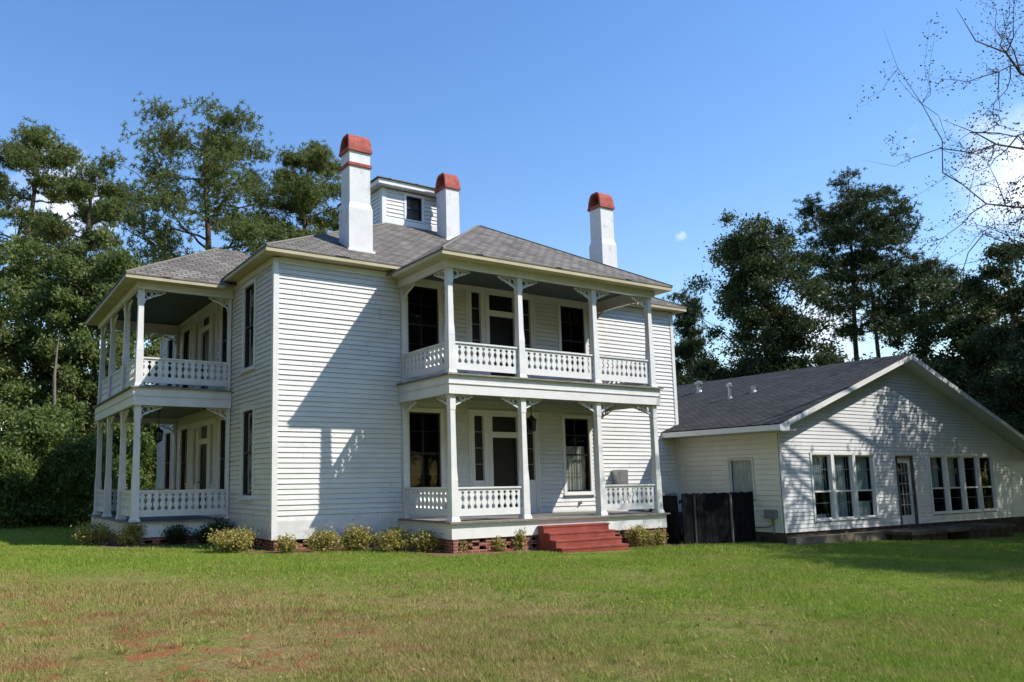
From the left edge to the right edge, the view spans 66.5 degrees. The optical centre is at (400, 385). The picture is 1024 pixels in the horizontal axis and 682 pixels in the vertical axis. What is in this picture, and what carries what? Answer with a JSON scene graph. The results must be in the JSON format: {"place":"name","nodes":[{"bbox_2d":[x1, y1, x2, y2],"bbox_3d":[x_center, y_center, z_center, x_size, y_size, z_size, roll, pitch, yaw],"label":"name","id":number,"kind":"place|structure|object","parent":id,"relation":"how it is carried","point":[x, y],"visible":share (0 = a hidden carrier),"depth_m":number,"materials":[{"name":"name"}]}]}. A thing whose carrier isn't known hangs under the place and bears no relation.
{"place":"outdoors","nodes":[
{"label":"outdoors","id":0,"kind":"place"},
{"bbox_2d":[0,524,1023,681],"bbox_3d":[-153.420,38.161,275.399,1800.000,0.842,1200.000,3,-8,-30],"label":"ground","id":1,"kind":"structure","parent":0,"point":[212,651],"depth_m":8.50,"materials":[{"name":"green plant"}]},
{"bbox_2d":[0,284,58,448],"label":"broadleaf tree","id":2,"kind":"object","parent":1,"relation":"on","point":[32,390],"visible":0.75,"depth_m":33.98,"materials":[{"name":"green plant"}]},
{"bbox_2d":[0,445,66,528],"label":"broadleaf tree","id":3,"kind":"object","parent":1,"relation":"on","point":[21,505],"visible":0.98,"depth_m":27.62,"materials":[{"name":"green plant"}]},
{"bbox_2d":[0,397,84,525],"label":"broadleaf tree","id":4,"kind":"object","parent":1,"relation":"on","point":[34,427],"visible":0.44,"depth_m":29.27,"materials":[{"name":"green plant"}]},
{"bbox_2d":[0,230,93,445],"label":"broadleaf tree","id":5,"kind":"object","parent":1,"relation":"on","point":[25,282],"visible":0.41,"depth_m":35.68,"materials":[{"name":"green plant"}]},
{"bbox_2d":[0,116,106,399],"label":"pine tree","id":6,"kind":"object","parent":1,"relation":"on","point":[27,152],"visible":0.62,"depth_m":41.29,"materials":[{"name":"green plant"}]},
{"bbox_2d":[52,337,58,407],"bbox_3d":[-13.986,1.890,31.006,0.251,7.690,0.698,0,-7,-8],"label":"bare trunk","id":7,"kind":"object","parent":1,"relation":"on","point":[54,385],"visible":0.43,"depth_m":30.98,"materials":[{"name":"grey plant"}]},
{"bbox_2d":[22,145,141,399],"bbox_3d":[-15.794,-2.804,37.887,5.544,18.730,6.578,3,-8,-30],"label":"pine tree","id":8,"kind":"object","parent":1,"relation":"on","point":[86,186],"visible":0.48,"depth_m":37.96,"materials":[{"name":"green plant"}]},
{"bbox_2d":[36,430,130,526],"bbox_3d":[-11.847,3.676,29.050,3.586,3.960,3.569,3,-8,-30],"label":"broadleaf tree","id":9,"kind":"object","parent":1,"relation":"on","point":[80,459],"visible":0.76,"depth_m":28.43,"materials":[{"name":"green plant"}]},
{"bbox_2d":[20,225,151,447],"bbox_3d":[-14.237,-0.692,35.381,6.162,13.885,4.791,6,-10,-43],"label":"broadleaf tree","id":10,"kind":"object","parent":1,"relation":"on","point":[74,389],"visible":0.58,"depth_m":34.75,"materials":[{"name":"green plant"}]},
{"bbox_2d":[83,423,156,513],"bbox_3d":[-12.338,3.859,33.981,4.211,4.994,4.349,3,-8,-30],"label":"broadleaf tree","id":11,"kind":"object","parent":1,"relation":"on","point":[145,441],"visible":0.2,"depth_m":33.52,"materials":[{"name":"green plant"}]},
{"bbox_2d":[107,254,159,480],"bbox_3d":[-13.861,-0.193,40.786,4.803,14.320,5.011,3,-8,-30],"label":"broadleaf tree","id":12,"kind":"object","parent":1,"relation":"on","point":[153,350],"visible":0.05,"depth_m":39.93,"materials":[{"name":"green plant"}]},
{"bbox_2d":[126,423,157,509],"bbox_3d":[-11.363,3.647,35.991,4.020,6.216,4.196,3,-8,-30],"label":"broadleaf tree","id":13,"kind":"object","parent":1,"relation":"on","point":[149,427],"visible":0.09,"depth_m":35.52,"materials":[{"name":"green plant"}]},
{"bbox_2d":[143,337,158,482],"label":"broadleaf tree","id":14,"kind":"object","parent":1,"relation":"on","point":[151,340],"depth_m":42.39,"materials":[{"name":"green plant"}]},
{"bbox_2d":[103,90,329,264],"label":"pine tree","id":15,"kind":"object","parent":1,"relation":"on","point":[216,144],"visible":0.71,"depth_m":44.47,"materials":[{"name":"green plant"}]},
{"bbox_2d":[241,139,340,254],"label":"pine tree","id":16,"kind":"object","parent":1,"relation":"on","point":[304,202],"visible":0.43,"depth_m":48.28,"materials":[{"name":"green plant"}]},
{"bbox_2d":[67,532,680,556],"bbox_3d":[-1.903,4.243,20.247,19.384,0.314,6.600,-2,-7,11],"label":"planting bed","id":17,"kind":"object","parent":1,"relation":"on","point":[114,545],"visible":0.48,"depth_m":18.84,"materials":[{"name":"brown soil"}]},
{"bbox_2d":[67,518,121,544],"bbox_3d":[-7.932,3.795,19.951,1.553,0.748,1.241,3,-8,-30],"label":"azalea shrub","id":18,"kind":"object","parent":17,"relation":"on","point":[91,533],"visible":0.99,"depth_m":19.79,"materials":[{"name":"green plant"}]},
{"bbox_2d":[115,520,147,545],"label":"azalea shrub","id":19,"kind":"object","parent":17,"relation":"on","point":[132,532],"visible":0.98,"depth_m":19.44,"materials":[{"name":"green plant"}]},
{"bbox_2d":[160,521,192,544],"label":"azalea shrub","id":20,"kind":"object","parent":17,"relation":"on","point":[173,533],"visible":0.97,"depth_m":19.96,"materials":[{"name":"green plant"}]},
{"bbox_2d":[190,515,235,544],"bbox_3d":[-4.899,3.829,20.250,1.309,0.805,1.210,3,-8,-30],"label":"azalea shrub","id":21,"kind":"object","parent":17,"relation":"on","point":[199,535],"visible":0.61,"depth_m":20.07,"materials":[{"name":"green plant"}]},
{"bbox_2d":[200,523,260,552],"bbox_3d":[-3.899,3.553,17.864,1.451,0.725,1.296,3,-8,-30],"label":"azalea shrub","id":22,"kind":"object","parent":17,"relation":"on","point":[231,540],"visible":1,"depth_m":17.72,"materials":[{"name":"green plant"}]},
{"bbox_2d":[273,532,300,553],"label":"azalea shrub","id":23,"kind":"object","parent":17,"relation":"on","point":[286,545],"visible":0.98,"depth_m":17.56,"materials":[{"name":"green plant"}]},
{"bbox_2d":[300,525,339,552],"bbox_3d":[-1.858,3.598,17.948,0.887,0.678,0.731,-1,-7,2],"label":"azalea shrub","id":24,"kind":"object","parent":17,"relation":"on","point":[323,540],"visible":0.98,"depth_m":17.87,"materials":[{"name":"green plant"}]},
{"bbox_2d":[331,519,376,551],"bbox_3d":[-1.121,3.579,18.278,1.096,0.818,0.976,-1,-7,2],"label":"azalea shrub","id":25,"kind":"object","parent":17,"relation":"on","point":[356,538],"visible":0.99,"depth_m":18.13,"materials":[{"name":"green plant"}]},
{"bbox_2d":[369,523,417,552],"bbox_3d":[-0.140,3.650,18.305,1.255,0.700,1.141,3,-8,-30],"label":"azalea shrub","id":26,"kind":"object","parent":17,"relation":"on","point":[390,539],"visible":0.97,"depth_m":18.15,"materials":[{"name":"green plant"}]},
{"bbox_2d":[406,529,443,552],"bbox_3d":[0.600,3.651,18.156,0.867,0.663,0.755,3,-8,-30],"label":"azalea shrub","id":27,"kind":"object","parent":17,"relation":"on","point":[427,541],"visible":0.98,"depth_m":18.06,"materials":[{"name":"green plant"}]},
{"bbox_2d":[458,539,473,552],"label":"azalea shrub","id":28,"kind":"object","parent":17,"relation":"on","point":[462,544],"visible":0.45,"depth_m":18.01,"materials":[{"name":"green plant"}]},
{"bbox_2d":[490,535,507,551],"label":"azalea shrub","id":29,"kind":"object","parent":17,"relation":"on","point":[496,540],"visible":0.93,"depth_m":18.40,"materials":[{"name":"green plant"}]},
{"bbox_2d":[507,528,526,550],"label":"azalea shrub","id":30,"kind":"object","parent":17,"relation":"on","point":[517,538],"visible":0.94,"depth_m":18.73,"materials":[{"name":"green plant"}]},
{"bbox_2d":[619,524,657,546],"bbox_3d":[6.291,4.010,20.431,1.011,0.644,0.841,3,-8,-30],"label":"azalea shrub","id":31,"kind":"object","parent":17,"relation":"on","point":[637,537],"visible":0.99,"depth_m":20.30,"materials":[{"name":"green plant"}]},
{"bbox_2d":[647,526,668,545],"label":"azalea shrub","id":32,"kind":"object","parent":17,"relation":"on","point":[656,534],"visible":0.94,"depth_m":20.76,"materials":[{"name":"green plant"}]},
{"bbox_2d":[85,134,686,552],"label":"house","id":33,"kind":"structure","parent":1,"relation":"on","point":[389,354],"depth_m":20.75,"materials":[{"name":"white paint"}]},
{"bbox_2d":[153,410,163,442],"bbox_3d":[-7.350,1.275,23.371,0.296,1.010,0.296,-6,-9,37],"label":"hanging lantern","id":34,"kind":"object","parent":33,"relation":"hanging from","point":[158,434],"visible":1,"depth_m":23.27,"materials":[{"name":"black metal"}]},
{"bbox_2d":[163,429,171,495],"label":"window","id":35,"kind":"structure","parent":33,"relation":"in","point":[167,477],"depth_m":27.53,"materials":[{"name":"black glass"}]},
{"bbox_2d":[166,336,174,385],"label":"window","id":36,"kind":"structure","parent":33,"relation":"in","point":[170,344],"depth_m":28.01,"materials":[{"name":"black glass"}]},
{"bbox_2d":[178,425,189,499],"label":"window","id":37,"kind":"structure","parent":33,"relation":"in","point":[184,445],"depth_m":25.64,"materials":[{"name":"white paint"}]},
{"bbox_2d":[181,324,191,387],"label":"window","id":38,"kind":"structure","parent":33,"relation":"in","point":[186,332],"depth_m":26.07,"materials":[{"name":"white paint"}]},
{"bbox_2d":[198,444,206,508],"bbox_3d":[-5.986,2.870,23.375,0.110,2.145,0.890,3,-8,-30],"label":"door","id":39,"kind":"structure","parent":33,"relation":"in","point":[203,457],"depth_m":23.60,"materials":[{"name":"black"}]},
{"bbox_2d":[201,331,208,388],"bbox_3d":[-6.027,-0.603,23.810,0.110,2.145,0.890,3,-8,-30],"label":"door","id":40,"kind":"structure","parent":33,"relation":"in","point":[206,335],"depth_m":24.04,"materials":[{"name":"black"}]},
{"bbox_2d":[217,415,225,501],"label":"window","id":41,"kind":"structure","parent":33,"relation":"in","point":[221,421],"depth_m":21.99,"materials":[{"name":"black glass"}]},
{"bbox_2d":[219,300,239,379],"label":"window","id":42,"kind":"structure","parent":33,"relation":"in","point":[223,311],"depth_m":22.43,"materials":[{"name":"white paint"}]},
{"bbox_2d":[238,405,254,499],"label":"window","id":43,"kind":"structure","parent":33,"relation":"in","point":[247,435],"depth_m":20.15,"materials":[{"name":"black glass"}]},
{"bbox_2d":[239,277,258,375],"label":"window","id":44,"kind":"structure","parent":33,"relation":"in","point":[249,298],"depth_m":20.57,"materials":[{"name":"white paint"}]},
{"bbox_2d":[404,192,423,223],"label":"window","id":45,"kind":"structure","parent":33,"relation":"in","point":[413,204],"depth_m":27.37,"materials":[{"name":"black glass"}]},
{"bbox_2d":[389,282,442,366],"bbox_3d":[0.492,-1.610,21.149,1.590,2.520,0.630,3,-8,-30],"label":"window","id":46,"kind":"structure","parent":33,"relation":"in","point":[424,300],"depth_m":21.06,"materials":[{"name":"black glass"}]},
{"bbox_2d":[408,408,446,498],"bbox_3d":[0.645,1.820,20.523,1.250,2.406,0.180,3,-8,-30],"label":"window","id":47,"kind":"structure","parent":33,"relation":"in","point":[426,440],"depth_m":20.63,"materials":[{"name":"black glass"}]},
{"bbox_2d":[489,316,513,376],"bbox_3d":[2.923,-0.907,22.220,0.890,2.145,0.110,3,-8,-30],"label":"door","id":48,"kind":"structure","parent":33,"relation":"in","point":[501,329],"depth_m":22.33,"materials":[{"name":"black"}]},
{"bbox_2d":[493,438,518,507],"bbox_3d":[2.964,2.565,21.785,0.890,2.145,0.110,3,-8,-30],"label":"door","id":49,"kind":"structure","parent":33,"relation":"in","point":[504,449],"depth_m":21.88,"materials":[{"name":"black wood"}]},
{"bbox_2d":[526,398,536,432],"bbox_3d":[3.555,0.833,20.943,0.296,0.990,0.296,-6,-9,37],"label":"hanging lantern","id":50,"kind":"object","parent":33,"relation":"hanging from","point":[531,420],"visible":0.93,"depth_m":20.83,"materials":[{"name":"black metal"}]},
{"bbox_2d":[557,302,589,381],"bbox_3d":[5.173,-1.327,23.847,1.570,2.520,0.630,3,-8,-30],"label":"window","id":51,"kind":"structure","parent":33,"relation":"in","point":[572,318],"depth_m":23.77,"materials":[{"name":"black glass"}]},
{"bbox_2d":[561,414,595,496],"bbox_3d":[5.213,2.131,23.414,1.570,2.590,0.630,3,-8,-30],"label":"window","id":52,"kind":"structure","parent":33,"relation":"in","point":[577,447],"depth_m":23.40,"materials":[{"name":"black glass"}]},
{"bbox_2d":[0,551,1023,681],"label":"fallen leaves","id":53,"kind":"object","parent":1,"relation":"on","point":[305,673],"visible":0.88,"depth_m":7.88,"materials":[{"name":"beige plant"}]},
{"bbox_2d":[537,522,628,552],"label":"porch steps","id":54,"kind":"structure","parent":1,"relation":"on","point":[581,537],"depth_m":19.03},
{"bbox_2d":[635,511,683,539],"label":"platform","id":55,"kind":"structure","parent":1,"relation":"on","point":[680,519],"depth_m":23.10,"materials":[{"name":"grey wood"}]},
{"bbox_2d":[674,341,704,384],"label":"broadleaf tree","id":56,"kind":"object","parent":1,"relation":"on","point":[679,366],"visible":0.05,"depth_m":50.45,"materials":[{"name":"green plant"}]},
{"bbox_2d":[662,286,723,385],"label":"conifer tree","id":57,"kind":"object","parent":1,"relation":"on","point":[684,324],"visible":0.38,"depth_m":46.73,"materials":[{"name":"green plant"}]},
{"bbox_2d":[649,492,755,544],"bbox_3d":[8.872,3.937,22.539,3.182,1.582,1.170,3,-8,-30],"label":"screen fence","id":58,"kind":"object","parent":1,"relation":"on","point":[714,517],"visible":0.8,"depth_m":21.92,"materials":[{"name":"grey wood"}]},
{"bbox_2d":[681,344,737,380],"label":"broadleaf tree","id":59,"kind":"object","parent":1,"relation":"on","point":[721,376],"visible":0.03,"depth_m":51.79,"materials":[{"name":"green plant"}]},
{"bbox_2d":[675,207,845,379],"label":"broadleaf tree","id":60,"kind":"object","parent":1,"relation":"on","point":[758,274],"visible":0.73,"depth_m":49.34,"materials":[{"name":"green plant"}]},
{"bbox_2d":[782,335,866,368],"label":"broadleaf tree","id":61,"kind":"object","parent":1,"relation":"on","point":[827,355],"visible":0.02,"depth_m":47.49,"materials":[{"name":"green plant"}]},
{"bbox_2d":[628,353,1023,543],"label":"annex building","id":62,"kind":"structure","parent":1,"relation":"on","point":[909,440],"depth_m":25.09,"materials":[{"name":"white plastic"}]},
{"bbox_2d":[727,457,755,499],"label":"window","id":63,"kind":"structure","parent":62,"relation":"in","point":[740,470],"depth_m":23.57,"materials":[{"name":"white paint"}]},
{"bbox_2d":[808,452,836,521],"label":"window","id":64,"kind":"structure","parent":62,"relation":"in","point":[817,479],"depth_m":23.42,"materials":[{"name":"white paint"}]},
{"bbox_2d":[815,452,858,522],"bbox_3d":[13.574,3.158,23.991,1.580,2.340,0.589,3,-8,-30],"label":"window","id":65,"kind":"structure","parent":62,"relation":"in","point":[837,457],"depth_m":23.94,"materials":[{"name":"white paint"}]},
{"bbox_2d":[838,452,878,520],"bbox_3d":[14.569,3.218,24.565,1.600,2.340,0.589,3,-8,-30],"label":"window","id":66,"kind":"structure","parent":62,"relation":"in","point":[864,463],"depth_m":24.58,"materials":[{"name":"white paint"}]},
{"bbox_2d":[897,458,915,524],"bbox_3d":[16.752,3.519,25.538,0.900,2.165,0.100,3,-8,-30],"label":"door","id":67,"kind":"structure","parent":62,"relation":"in","point":[906,493],"depth_m":25.61,"materials":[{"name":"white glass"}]},
{"bbox_2d":[927,454,950,514],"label":"window","id":68,"kind":"structure","parent":62,"relation":"in","point":[932,464],"depth_m":26.82,"materials":[{"name":"white paint"}]},
{"bbox_2d":[933,454,967,514],"bbox_3d":[19.457,3.514,27.383,1.600,2.340,0.589,3,-8,-30],"label":"window","id":69,"kind":"structure","parent":62,"relation":"in","point":[938,506],"depth_m":27.35,"materials":[{"name":"white paint"}]},
{"bbox_2d":[950,454,983,513],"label":"window","id":70,"kind":"structure","parent":62,"relation":"in","point":[974,457],"depth_m":27.89,"materials":[{"name":"white paint"}]},
{"bbox_2d":[964,454,998,512],"bbox_3d":[21.455,3.635,28.535,1.600,2.340,0.589,3,-8,-30],"label":"window","id":71,"kind":"structure","parent":62,"relation":"in","point":[986,461],"depth_m":28.55,"materials":[{"name":"glass"}]},
{"bbox_2d":[775,166,931,360],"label":"pine tree","id":72,"kind":"object","parent":1,"relation":"on","point":[821,217],"visible":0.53,"depth_m":52.95,"materials":[{"name":"green plant"}]},
{"bbox_2d":[784,187,950,357],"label":"pine tree","id":73,"kind":"object","parent":1,"relation":"on","point":[884,282],"visible":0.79,"depth_m":50.58,"materials":[{"name":"green plant"}]},
{"bbox_2d":[787,522,1015,544],"bbox_3d":[16.179,4.969,24.294,11.180,0.800,1.130,3,-8,-30],"label":"stoop","id":74,"kind":"object","parent":1,"relation":"on","point":[969,531],"visible":0.62,"depth_m":24.05,"materials":[{"name":"beige concrete"}]},
{"bbox_2d":[852,311,951,362],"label":"broadleaf tree","id":75,"kind":"object","parent":1,"relation":"on","point":[895,343],"visible":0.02,"depth_m":46.94,"materials":[{"name":"green plant"}]},
{"bbox_2d":[863,247,972,361],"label":"pine tree","id":76,"kind":"object","parent":1,"relation":"on","point":[908,272],"visible":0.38,"depth_m":50.53,"materials":[{"name":"green plant"}]},
{"bbox_2d":[849,0,1023,321],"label":"overhanging tree","id":77,"kind":"object","parent":1,"relation":"on","point":[1018,203],"visible":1,"depth_m":20.26,"materials":[{"name":"brown plant"}]},
{"bbox_2d":[898,273,1023,402],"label":"broadleaf tree","id":78,"kind":"object","parent":1,"relation":"on","point":[948,314],"visible":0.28,"depth_m":44.23,"materials":[{"name":"green plant"}]},
{"bbox_2d":[938,348,1006,393],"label":"broadleaf tree","id":79,"kind":"object","parent":1,"relation":"on","point":[982,363],"visible":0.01,"depth_m":43.75,"materials":[{"name":"green plant"}]},
{"bbox_2d":[926,359,1023,419],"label":"broadleaf tree","id":80,"kind":"object","parent":1,"relation":"on","point":[944,369],"visible":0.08,"depth_m":39.73,"materials":[{"name":"green plant"}]},
{"bbox_2d":[949,231,1023,418],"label":"broadleaf tree","id":81,"kind":"object","parent":1,"relation":"on","point":[987,342],"visible":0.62,"depth_m":39.65,"materials":[{"name":"green plant"}]},
{"bbox_2d":[973,345,1023,433],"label":"broadleaf tree","id":82,"kind":"object","parent":1,"relation":"on","point":[1011,380],"visible":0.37,"depth_m":36.59,"materials":[{"name":"green plant"}]},
{"bbox_2d":[0,0,1023,476],"label":"sky","id":83,"kind":"structure","parent":0,"point":[682,113],"materials":[{"name":"blue"}]},
{"bbox_2d":[644,493,676,510],"bbox_3d":[7.950,3.578,23.557,0.700,0.530,0.700,3,-8,-30],"label":"air conditioner","id":84,"kind":"object","parent":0,"point":[673,494],"visible":0.05,"depth_m":23.40,"materials":[{"name":"metal"}]}
]}

